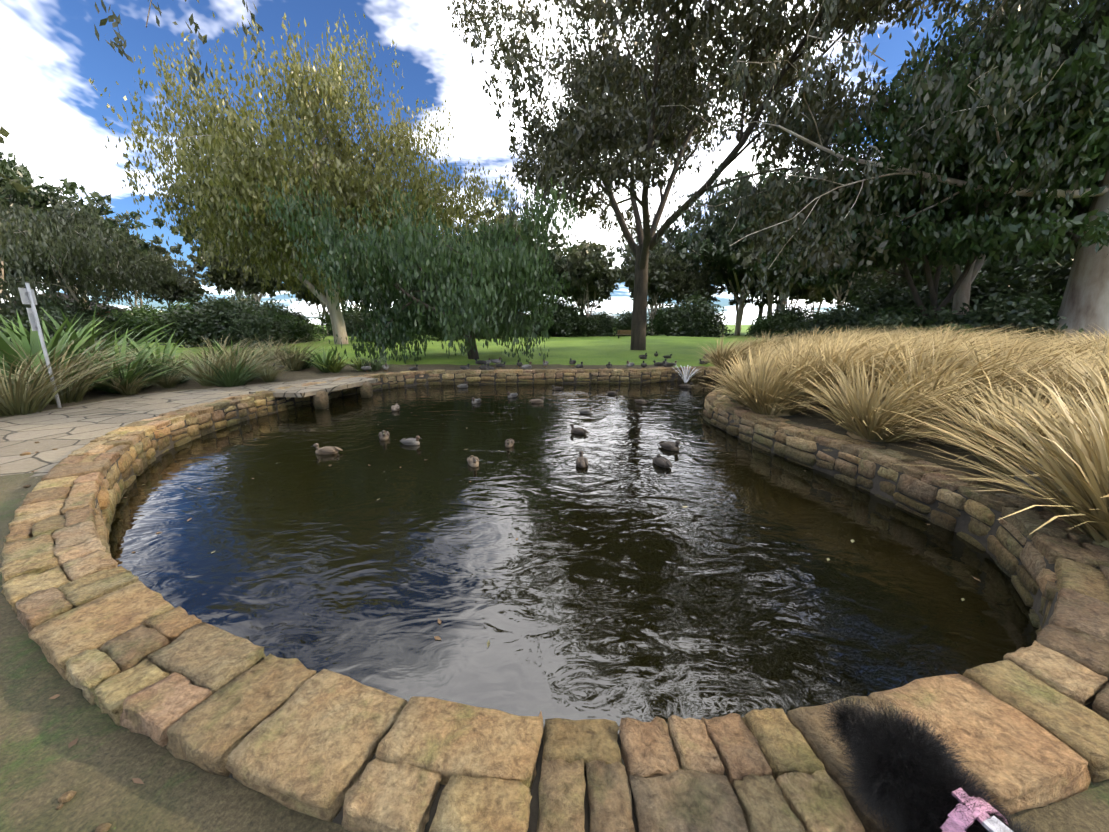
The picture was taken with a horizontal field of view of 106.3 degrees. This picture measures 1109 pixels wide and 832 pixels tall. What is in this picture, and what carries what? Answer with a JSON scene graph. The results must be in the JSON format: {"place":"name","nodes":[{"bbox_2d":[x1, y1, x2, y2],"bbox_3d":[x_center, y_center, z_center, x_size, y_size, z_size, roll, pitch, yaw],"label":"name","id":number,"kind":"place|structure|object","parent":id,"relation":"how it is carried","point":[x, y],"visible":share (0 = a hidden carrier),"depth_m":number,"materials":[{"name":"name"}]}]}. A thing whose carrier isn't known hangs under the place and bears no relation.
{"place":"outdoors","nodes":[
{"label":"outdoors","id":0,"kind":"place"},
{"bbox_2d":[94,0,263,89],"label":"gum","id":1,"kind":"object","parent":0,"point":[110,18],"depth_m":8.41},
{"bbox_2d":[226,175,578,363],"bbox_3d":[-4.224,-5.298,17.132,10.866,7.475,12.088,4,13,19],"label":"willow tree","id":2,"kind":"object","parent":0,"point":[447,275],"depth_m":14.64,"materials":[{"name":"plant"}]},
{"bbox_2d":[0,0,1080,324],"label":"sky","id":3,"kind":"structure","parent":0,"point":[50,50],"materials":[{"name":"white"}]},
{"bbox_2d":[0,325,1108,831],"bbox_3d":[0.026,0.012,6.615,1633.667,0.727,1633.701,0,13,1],"label":"ground","id":4,"kind":"structure","parent":0,"point":[102,763],"depth_m":1.64,"materials":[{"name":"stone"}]},
{"bbox_2d":[0,126,30,193],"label":"tree","id":5,"kind":"object","parent":4,"relation":"on","point":[16,185],"visible":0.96,"depth_m":29.45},
{"bbox_2d":[1,159,44,202],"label":"tree","id":6,"kind":"object","parent":4,"relation":"on","point":[12,195],"visible":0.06,"depth_m":38.73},
{"bbox_2d":[0,152,67,309],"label":"tree","id":7,"kind":"object","parent":4,"relation":"on","point":[32,197],"depth_m":32.71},
{"bbox_2d":[0,283,74,336],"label":"shrub","id":8,"kind":"object","parent":4,"relation":"on","point":[47,301],"visible":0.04,"depth_m":29.13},
{"bbox_2d":[18,282,61,407],"bbox_3d":[-8.925,-1.178,7.268,0.067,2.208,0.400,-6,14,-27],"label":"signpost","id":9,"kind":"object","parent":4,"relation":"on","point":[27,294],"visible":0.96,"depth_m":7.14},
{"bbox_2d":[0,306,109,349],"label":"shrub","id":10,"kind":"object","parent":4,"relation":"on","point":[78,325],"depth_m":21.51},
{"bbox_2d":[0,442,111,831],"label":"fallen leaves","id":11,"kind":"object","parent":4,"relation":"on","point":[69,796],"visible":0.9,"depth_m":1.31,"materials":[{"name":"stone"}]},
{"bbox_2d":[7,292,123,317],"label":"tree","id":12,"kind":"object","parent":4,"relation":"on","point":[67,297],"depth_m":48.18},
{"bbox_2d":[11,445,143,783],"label":"fallen leaves","id":13,"kind":"object","parent":4,"relation":"on","point":[135,780],"visible":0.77,"depth_m":1.49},
{"bbox_2d":[18,293,141,348],"bbox_3d":[-30.253,-5.658,26.152,5.696,4.024,5.151,3,13,15],"label":"shrub","id":14,"kind":"object","parent":4,"relation":"on","point":[87,312],"visible":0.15,"depth_m":26.11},
{"bbox_2d":[1,162,163,306],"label":"tree","id":15,"kind":"object","parent":4,"relation":"on","point":[71,187],"depth_m":37.89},
{"bbox_2d":[0,194,189,327],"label":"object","id":16,"kind":"object","parent":4,"relation":"on","point":[27,256],"depth_m":24.64,"materials":[{"name":"plant"}]},
{"bbox_2d":[92,226,183,307],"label":"tree","id":17,"kind":"object","parent":4,"relation":"on","point":[159,249],"depth_m":56.93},
{"bbox_2d":[105,301,181,342],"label":"shrub","id":18,"kind":"object","parent":4,"relation":"on","point":[139,316],"depth_m":36.50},
{"bbox_2d":[109,254,210,309],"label":"tree","id":19,"kind":"object","parent":4,"relation":"on","point":[191,284],"depth_m":50.36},
{"bbox_2d":[0,335,329,416],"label":"ornamental grass","id":20,"kind":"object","parent":4,"relation":"on","point":[44,390],"visible":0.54,"depth_m":8.43,"materials":[{"name":"plant"}]},
{"bbox_2d":[0,343,344,407],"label":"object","id":21,"kind":"object","parent":4,"relation":"on","point":[237,377],"visible":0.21,"depth_m":9.95,"materials":[{"name":"green plant"}]},
{"bbox_2d":[0,304,349,400],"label":"green plants","id":22,"kind":"object","parent":4,"relation":"on","point":[27,342],"visible":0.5,"depth_m":9.20,"materials":[{"name":"green plant"}]},
{"bbox_2d":[151,299,200,323],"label":"shrub","id":23,"kind":"object","parent":4,"relation":"on","point":[172,305],"depth_m":39.35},
{"bbox_2d":[152,297,252,347],"bbox_3d":[-23.415,-6.288,29.224,5.666,3.876,6.266,-1,13,-4],"label":"shrub","id":24,"kind":"object","parent":4,"relation":"on","point":[195,327],"depth_m":27.53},
{"bbox_2d":[161,290,265,344],"bbox_3d":[-26.895,-7.886,34.802,7.975,4.935,7.211,2,13,8],"label":"shrub","id":25,"kind":"object","parent":4,"relation":"on","point":[240,306],"visible":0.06,"depth_m":33.64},
{"bbox_2d":[151,177,283,304],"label":"tree","id":26,"kind":"object","parent":4,"relation":"on","point":[156,221],"depth_m":57.99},
{"bbox_2d":[174,242,281,300],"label":"tree","id":27,"kind":"object","parent":4,"relation":"on","point":[271,293],"depth_m":64.81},
{"bbox_2d":[177,227,285,302],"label":"tree","id":28,"kind":"object","parent":4,"relation":"on","point":[231,280],"depth_m":46.35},
{"bbox_2d":[205,289,288,316],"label":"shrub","id":29,"kind":"object","parent":4,"relation":"on","point":[260,306],"visible":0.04,"depth_m":44.39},
{"bbox_2d":[217,309,293,348],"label":"shrub","id":30,"kind":"object","parent":4,"relation":"on","point":[249,326],"depth_m":25.55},
{"bbox_2d":[266,305,308,330],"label":"shrub","id":31,"kind":"object","parent":4,"relation":"on","point":[299,314],"visible":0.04,"depth_m":54.01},
{"bbox_2d":[260,308,326,342],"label":"shrub","id":32,"kind":"object","parent":4,"relation":"on","point":[299,328],"visible":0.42,"depth_m":31.51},
{"bbox_2d":[88,11,518,343],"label":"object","id":33,"kind":"object","parent":4,"relation":"on","point":[347,186],"depth_m":23.52,"materials":[{"name":"plant"}]},
{"bbox_2d":[283,308,326,333],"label":"shrub","id":34,"kind":"object","parent":4,"relation":"on","point":[308,320],"visible":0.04,"depth_m":55.57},
{"bbox_2d":[274,258,341,332],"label":"tree","id":35,"kind":"object","parent":4,"relation":"on","point":[302,295],"depth_m":47.60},
{"bbox_2d":[249,376,377,397],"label":"stone slab","id":36,"kind":"structure","parent":4,"relation":"on","point":[309,390],"depth_m":9.15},
{"bbox_2d":[287,286,349,333],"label":"tree","id":37,"kind":"object","parent":4,"relation":"on","point":[312,302],"depth_m":57.24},
{"bbox_2d":[311,302,359,335],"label":"shrub","id":38,"kind":"object","parent":4,"relation":"on","point":[326,320],"visible":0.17,"depth_m":46.90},
{"bbox_2d":[305,352,369,372],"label":"grass clump","id":39,"kind":"object","parent":4,"relation":"on","point":[336,367],"visible":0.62,"depth_m":12.86,"materials":[{"name":"green plant"}]},
{"bbox_2d":[312,259,364,314],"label":"tree","id":40,"kind":"object","parent":4,"relation":"on","point":[356,302],"depth_m":50.52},
{"bbox_2d":[342,305,368,335],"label":"shrub","id":41,"kind":"object","parent":4,"relation":"on","point":[348,324],"depth_m":44.83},
{"bbox_2d":[349,308,391,341],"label":"shrub","id":42,"kind":"object","parent":4,"relation":"on","point":[360,325],"visible":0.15,"depth_m":34.19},
{"bbox_2d":[343,354,397,372],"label":"plant","id":43,"kind":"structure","parent":4,"relation":"on","point":[376,367],"depth_m":13.32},
{"bbox_2d":[429,322,471,339],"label":"shrub","id":44,"kind":"object","parent":4,"relation":"on","point":[434,335],"depth_m":38.70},
{"bbox_2d":[451,197,560,252],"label":"tree","id":45,"kind":"object","parent":4,"relation":"on","point":[502,215],"depth_m":51.17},
{"bbox_2d":[519,306,565,336],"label":"shrub","id":46,"kind":"object","parent":4,"relation":"on","point":[550,321],"depth_m":51.18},
{"bbox_2d":[531,233,563,315],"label":"tree","id":47,"kind":"object","parent":4,"relation":"on","point":[557,238],"depth_m":63.42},
{"bbox_2d":[523,299,583,336],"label":"shrub","id":48,"kind":"object","parent":4,"relation":"on","point":[570,320],"depth_m":51.45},
{"bbox_2d":[524,241,585,307],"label":"tree","id":49,"kind":"object","parent":4,"relation":"on","point":[560,262],"depth_m":53.03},
{"bbox_2d":[549,296,583,336],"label":"shrub","id":50,"kind":"object","parent":4,"relation":"on","point":[562,303],"visible":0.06,"depth_m":55.04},
{"bbox_2d":[54,370,1092,831],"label":"stone wall","id":51,"kind":"structure","parent":4,"relation":"on","point":[964,520],"depth_m":3.94,"materials":[{"name":"stone"}]},
{"bbox_2d":[569,310,604,336],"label":"shrub","id":52,"kind":"object","parent":4,"relation":"on","point":[590,325],"visible":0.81,"depth_m":52.39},
{"bbox_2d":[554,237,623,313],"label":"tree","id":53,"kind":"object","parent":4,"relation":"on","point":[611,258],"depth_m":61.10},
{"bbox_2d":[554,241,626,336],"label":"tree","id":54,"kind":"object","parent":4,"relation":"on","point":[589,264],"depth_m":50.83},
{"bbox_2d":[580,310,614,336],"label":"shrub","id":55,"kind":"object","parent":4,"relation":"on","point":[606,326],"visible":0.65,"depth_m":52.66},
{"bbox_2d":[617,330,630,338],"bbox_3d":[6.891,-7.830,40.080,1.700,0.892,0.581,0,13,1],"label":"park bench","id":56,"kind":"object","parent":4,"relation":"on","point":[618,334],"visible":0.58,"depth_m":39.84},
{"bbox_2d":[608,308,658,336],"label":"shrub","id":57,"kind":"object","parent":4,"relation":"on","point":[625,323],"depth_m":49.32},
{"bbox_2d":[611,225,694,333],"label":"tree","id":58,"kind":"object","parent":4,"relation":"on","point":[621,250],"depth_m":63.16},
{"bbox_2d":[617,240,692,334],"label":"tree","id":59,"kind":"object","parent":4,"relation":"on","point":[659,272],"depth_m":50.09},
{"bbox_2d":[624,244,687,307],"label":"tree","id":60,"kind":"object","parent":4,"relation":"on","point":[666,289],"depth_m":62.48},
{"bbox_2d":[649,305,683,335],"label":"shrub","id":61,"kind":"object","parent":4,"relation":"on","point":[656,321],"depth_m":52.42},
{"bbox_2d":[664,259,724,311],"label":"tree","id":62,"kind":"object","parent":4,"relation":"on","point":[695,281],"depth_m":53.50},
{"bbox_2d":[656,289,740,336],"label":"shrub","id":63,"kind":"object","parent":4,"relation":"on","point":[678,321],"depth_m":45.34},
{"bbox_2d":[670,208,733,300],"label":"tree","id":64,"kind":"object","parent":4,"relation":"on","point":[679,246],"depth_m":61.05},
{"bbox_2d":[447,0,965,349],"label":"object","id":65,"kind":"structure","parent":4,"relation":"on","point":[573,131],"depth_m":17.53,"materials":[{"name":"plant"}]},
{"bbox_2d":[700,244,771,319],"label":"tree","id":66,"kind":"object","parent":4,"relation":"on","point":[734,301],"depth_m":59.77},
{"bbox_2d":[667,157,805,335],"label":"tree","id":67,"kind":"object","parent":4,"relation":"on","point":[708,248],"depth_m":50.87,"materials":[{"name":"plant"}]},
{"bbox_2d":[722,244,765,316],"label":"tree","id":68,"kind":"object","parent":4,"relation":"on","point":[760,312],"depth_m":57.21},
{"bbox_2d":[688,170,812,319],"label":"tree","id":69,"kind":"object","parent":4,"relation":"on","point":[738,267],"depth_m":49.44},
{"bbox_2d":[745,312,808,337],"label":"shrub","id":70,"kind":"object","parent":4,"relation":"on","point":[758,325],"visible":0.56,"depth_m":46.71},
{"bbox_2d":[731,207,848,315],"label":"tree","id":71,"kind":"object","parent":4,"relation":"on","point":[780,276],"depth_m":44.46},
{"bbox_2d":[730,271,853,312],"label":"tree","id":72,"kind":"object","parent":4,"relation":"on","point":[760,302],"depth_m":55.24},
{"bbox_2d":[766,301,818,337],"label":"shrub","id":73,"kind":"object","parent":4,"relation":"on","point":[784,321],"depth_m":44.79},
{"bbox_2d":[765,276,825,310],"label":"tree","id":74,"kind":"object","parent":4,"relation":"on","point":[811,292],"depth_m":51.55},
{"bbox_2d":[788,280,846,313],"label":"tree","id":75,"kind":"object","parent":4,"relation":"on","point":[817,299],"depth_m":60.77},
{"bbox_2d":[789,305,851,336],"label":"shrub","id":76,"kind":"object","parent":4,"relation":"on","point":[816,314],"visible":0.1,"depth_m":42.49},
{"bbox_2d":[766,211,875,309],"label":"tree","id":77,"kind":"object","parent":4,"relation":"on","point":[812,280],"depth_m":42.02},
{"bbox_2d":[770,301,911,340],"bbox_3d":[11.212,-3.160,16.694,4.557,2.850,4.121,2,13,11],"label":"shrub","id":78,"kind":"object","parent":4,"relation":"on","point":[848,320],"depth_m":16.44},
{"bbox_2d":[826,265,889,308],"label":"tree","id":79,"kind":"object","parent":4,"relation":"on","point":[874,275],"depth_m":55.10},
{"bbox_2d":[627,0,1108,347],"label":"river gum","id":80,"kind":"object","parent":4,"relation":"on","point":[963,116],"depth_m":12.11,"materials":[{"name":"plant"}]},
{"bbox_2d":[825,314,915,335],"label":"shrub","id":81,"kind":"object","parent":4,"relation":"on","point":[888,326],"visible":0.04,"depth_m":13.80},
{"bbox_2d":[830,276,951,321],"bbox_3d":[15.865,-4.220,19.140,5.666,4.367,6.266,-1,13,-5],"label":"shrub","id":82,"kind":"object","parent":4,"relation":"on","point":[888,299],"depth_m":18.98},
{"bbox_2d":[688,323,1108,547],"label":"ornamental grass","id":83,"kind":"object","parent":4,"relation":"on","point":[1014,403],"visible":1,"depth_m":4.66,"materials":[{"name":"plant"}]},
{"bbox_2d":[875,314,943,334],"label":"shrub","id":84,"kind":"object","parent":4,"relation":"on","point":[906,326],"visible":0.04,"depth_m":14.48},
{"bbox_2d":[877,258,941,294],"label":"tree","id":85,"kind":"object","parent":4,"relation":"on","point":[903,280],"depth_m":45.13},
{"bbox_2d":[861,294,972,325],"bbox_3d":[15.920,-3.224,17.458,5.828,3.798,5.594,-4,13,-19],"label":"shrub","id":86,"kind":"object","parent":4,"relation":"on","point":[899,309],"depth_m":17.60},
{"bbox_2d":[820,690,1036,831],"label":"black dog fluffy","id":87,"kind":"object","parent":4,"relation":"on","point":[910,779],"visible":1,"depth_m":1.09,"materials":[{"name":"fur"}]},
{"bbox_2d":[754,0,1108,317],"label":"tree","id":88,"kind":"object","parent":4,"relation":"on","point":[954,235],"depth_m":12.13,"materials":[{"name":"plant"}]},
{"bbox_2d":[755,0,1108,314],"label":"tree","id":89,"kind":"object","parent":4,"relation":"on","point":[1083,28],"depth_m":16.38,"materials":[{"name":"plant"}]},
{"bbox_2d":[850,256,1019,311],"bbox_3d":[19.026,-4.934,20.963,6.696,5.276,7.405,12,17,42],"label":"tree","id":90,"kind":"object","parent":4,"relation":"on","point":[946,280],"visible":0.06,"depth_m":19.14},
{"bbox_2d":[906,319,1020,337],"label":"shrub","id":91,"kind":"object","parent":4,"relation":"on","point":[955,329],"depth_m":12.88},
{"bbox_2d":[871,267,1062,298],"bbox_3d":[22.286,-4.933,22.771,9.713,6.130,9.324,10,16,38],"label":"tree","id":92,"kind":"object","parent":4,"relation":"on","point":[986,275],"visible":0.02,"depth_m":20.20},
{"bbox_2d":[947,300,996,320],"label":"shrub","id":93,"kind":"object","parent":4,"relation":"on","point":[965,311],"depth_m":16.03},
{"bbox_2d":[902,259,1065,309],"bbox_3d":[21.129,-4.627,20.151,7.975,4.903,7.211,-6,14,-24],"label":"tree","id":94,"kind":"object","parent":4,"relation":"on","point":[1012,279],"depth_m":18.28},
{"bbox_2d":[903,283,1068,341],"bbox_3d":[14.646,-2.650,13.888,4.557,3.179,4.121,-5,13,-21],"label":"shrub","id":95,"kind":"object","parent":4,"relation":"on","point":[1020,313],"depth_m":13.06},
{"bbox_2d":[947,238,1050,281],"bbox_3d":[40.224,-11.735,36.809,8.357,10.466,9.441,9,16,36],"label":"tree","id":96,"kind":"object","parent":4,"relation":"on","point":[1014,258],"visible":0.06,"depth_m":34.55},
{"bbox_2d":[942,247,1069,278],"bbox_3d":[40.313,-12.437,34.815,12.779,12.700,11.179,7,14,28],"label":"tree","id":97,"kind":"object","parent":4,"relation":"on","point":[1012,265],"depth_m":33.58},
{"bbox_2d":[956,286,1083,345],"bbox_3d":[16.947,-2.428,13.882,5.828,3.783,5.594,-2,13,-7],"label":"shrub","id":98,"kind":"object","parent":4,"relation":"on","point":[1055,313],"visible":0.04,"depth_m":14.16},
{"bbox_2d":[940,0,1099,239],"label":"tree","id":99,"kind":"object","parent":4,"relation":"on","point":[1093,24],"depth_m":17.44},
{"bbox_2d":[934,0,1105,252],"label":"tree","id":100,"kind":"object","parent":4,"relation":"on","point":[1074,3],"depth_m":15.58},
{"bbox_2d":[938,0,1108,254],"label":"tree","id":101,"kind":"object","parent":4,"relation":"on","point":[1008,11],"depth_m":13.66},
{"bbox_2d":[995,248,1074,307],"bbox_3d":[22.557,-4.178,16.355,7.726,6.054,8.544,1,13,6],"label":"tree","id":102,"kind":"object","parent":4,"relation":"on","point":[1063,271],"depth_m":17.50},
{"bbox_2d":[1014,461,1059,497],"bbox_3d":[4.340,0.509,3.030,1.053,0.589,1.326,0,13,1],"label":"boulder","id":103,"kind":"object","parent":4,"relation":"on","point":[1027,471],"visible":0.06,"depth_m":3.36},
{"bbox_2d":[1010,247,1074,286],"bbox_3d":[28.727,-5.593,21.851,10.253,6.630,9.271,9,15,35],"label":"tree","id":104,"kind":"object","parent":4,"relation":"on","point":[1062,263],"depth_m":21.77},
{"bbox_2d":[1018,297,1087,334],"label":"shrub","id":105,"kind":"object","parent":4,"relation":"on","point":[1043,301],"visible":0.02,"depth_m":14.93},
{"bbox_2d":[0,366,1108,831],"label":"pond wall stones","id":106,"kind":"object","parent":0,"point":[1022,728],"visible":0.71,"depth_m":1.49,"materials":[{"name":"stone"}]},
{"bbox_2d":[109,380,1038,733],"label":"pond water","id":107,"kind":"structure","parent":0,"point":[615,582],"depth_m":3.16,"materials":[{"name":"liquid"}]},
{"bbox_2d":[311,443,342,454],"bbox_3d":[-3.137,0.458,5.737,0.409,0.179,0.147,-2,13,-7],"label":"duck","id":108,"kind":"object","parent":107,"relation":"on","point":[325,450],"visible":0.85,"depth_m":5.69},
{"bbox_2d":[313,382,372,408],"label":"platform piers","id":109,"kind":"structure","parent":107,"relation":"on","point":[320,399],"depth_m":8.76,"materials":[{"name":"stone"}]},
{"bbox_2d":[379,430,389,440],"bbox_3d":[-2.661,0.284,6.493,0.161,0.197,0.448,-5,13,-21],"label":"duck","id":110,"kind":"object","parent":107,"relation":"on","point":[383,435],"visible":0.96,"depth_m":6.38},
{"bbox_2d":[400,436,421,444],"bbox_3d":[-2.135,0.365,6.176,0.383,0.168,0.148,3,13,14],"label":"duck","id":111,"kind":"object","parent":107,"relation":"on","point":[411,441],"visible":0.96,"depth_m":6.12},
{"bbox_2d":[467,455,478,466],"bbox_3d":[-1.034,0.560,5.297,0.144,0.169,0.385,-4,13,-19],"label":"duck","id":112,"kind":"object","parent":107,"relation":"on","point":[472,461],"visible":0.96,"depth_m":5.21},
{"bbox_2d":[505,438,513,447],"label":"duck","id":113,"kind":"object","parent":107,"relation":"on","point":[509,442],"visible":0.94,"depth_m":6.03},
{"bbox_2d":[529,396,543,402],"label":"duck","id":114,"kind":"object","parent":107,"relation":"on","point":[537,400],"visible":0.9,"depth_m":9.37},
{"bbox_2d":[125,384,980,717],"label":"floating leaves","id":115,"kind":"object","parent":107,"relation":"on","point":[517,538],"visible":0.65,"depth_m":3.25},
{"bbox_2d":[569,424,588,434],"bbox_3d":[0.394,0.227,6.793,0.394,0.173,0.141,9,15,35],"label":"duck","id":116,"kind":"object","parent":107,"relation":"on","point":[579,430],"visible":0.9,"depth_m":6.74},
{"bbox_2d":[576,451,587,467],"bbox_3d":[0.346,0.562,5.279,0.158,0.173,0.393,0,13,0],"label":"duck","id":117,"kind":"object","parent":107,"relation":"on","point":[581,461],"visible":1,"depth_m":5.20},
{"bbox_2d":[577,407,592,413],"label":"duck","id":118,"kind":"object","parent":107,"relation":"on","point":[584,411],"visible":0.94,"depth_m":8.28},
{"bbox_2d":[652,454,672,467],"bbox_3d":[1.368,0.579,5.245,0.148,0.157,0.363,-5,14,-23],"label":"duck","id":119,"kind":"object","parent":107,"relation":"on","point":[660,461],"visible":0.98,"depth_m":5.20},
{"bbox_2d":[659,440,681,450],"bbox_3d":[1.653,0.409,5.950,0.177,0.185,0.422,-8,15,-33],"label":"duck","id":120,"kind":"object","parent":107,"relation":"on","point":[671,445],"visible":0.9,"depth_m":5.87},
{"bbox_3d":[3.780,-0.888,12.010,0.136,0.190,0.140,0,13,1],"label":"fountain nozzle","id":121,"kind":"object","parent":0,"visible":0},
{"bbox_2d":[673,365,698,381],"bbox_3d":[3.749,-1.194,11.928,0.865,0.503,0.876,0,13,1],"label":"fountain spray","id":122,"kind":"object","parent":121,"relation":"on","point":[684,379],"visible":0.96,"depth_m":12.00,"materials":[{"name":"liquid"}]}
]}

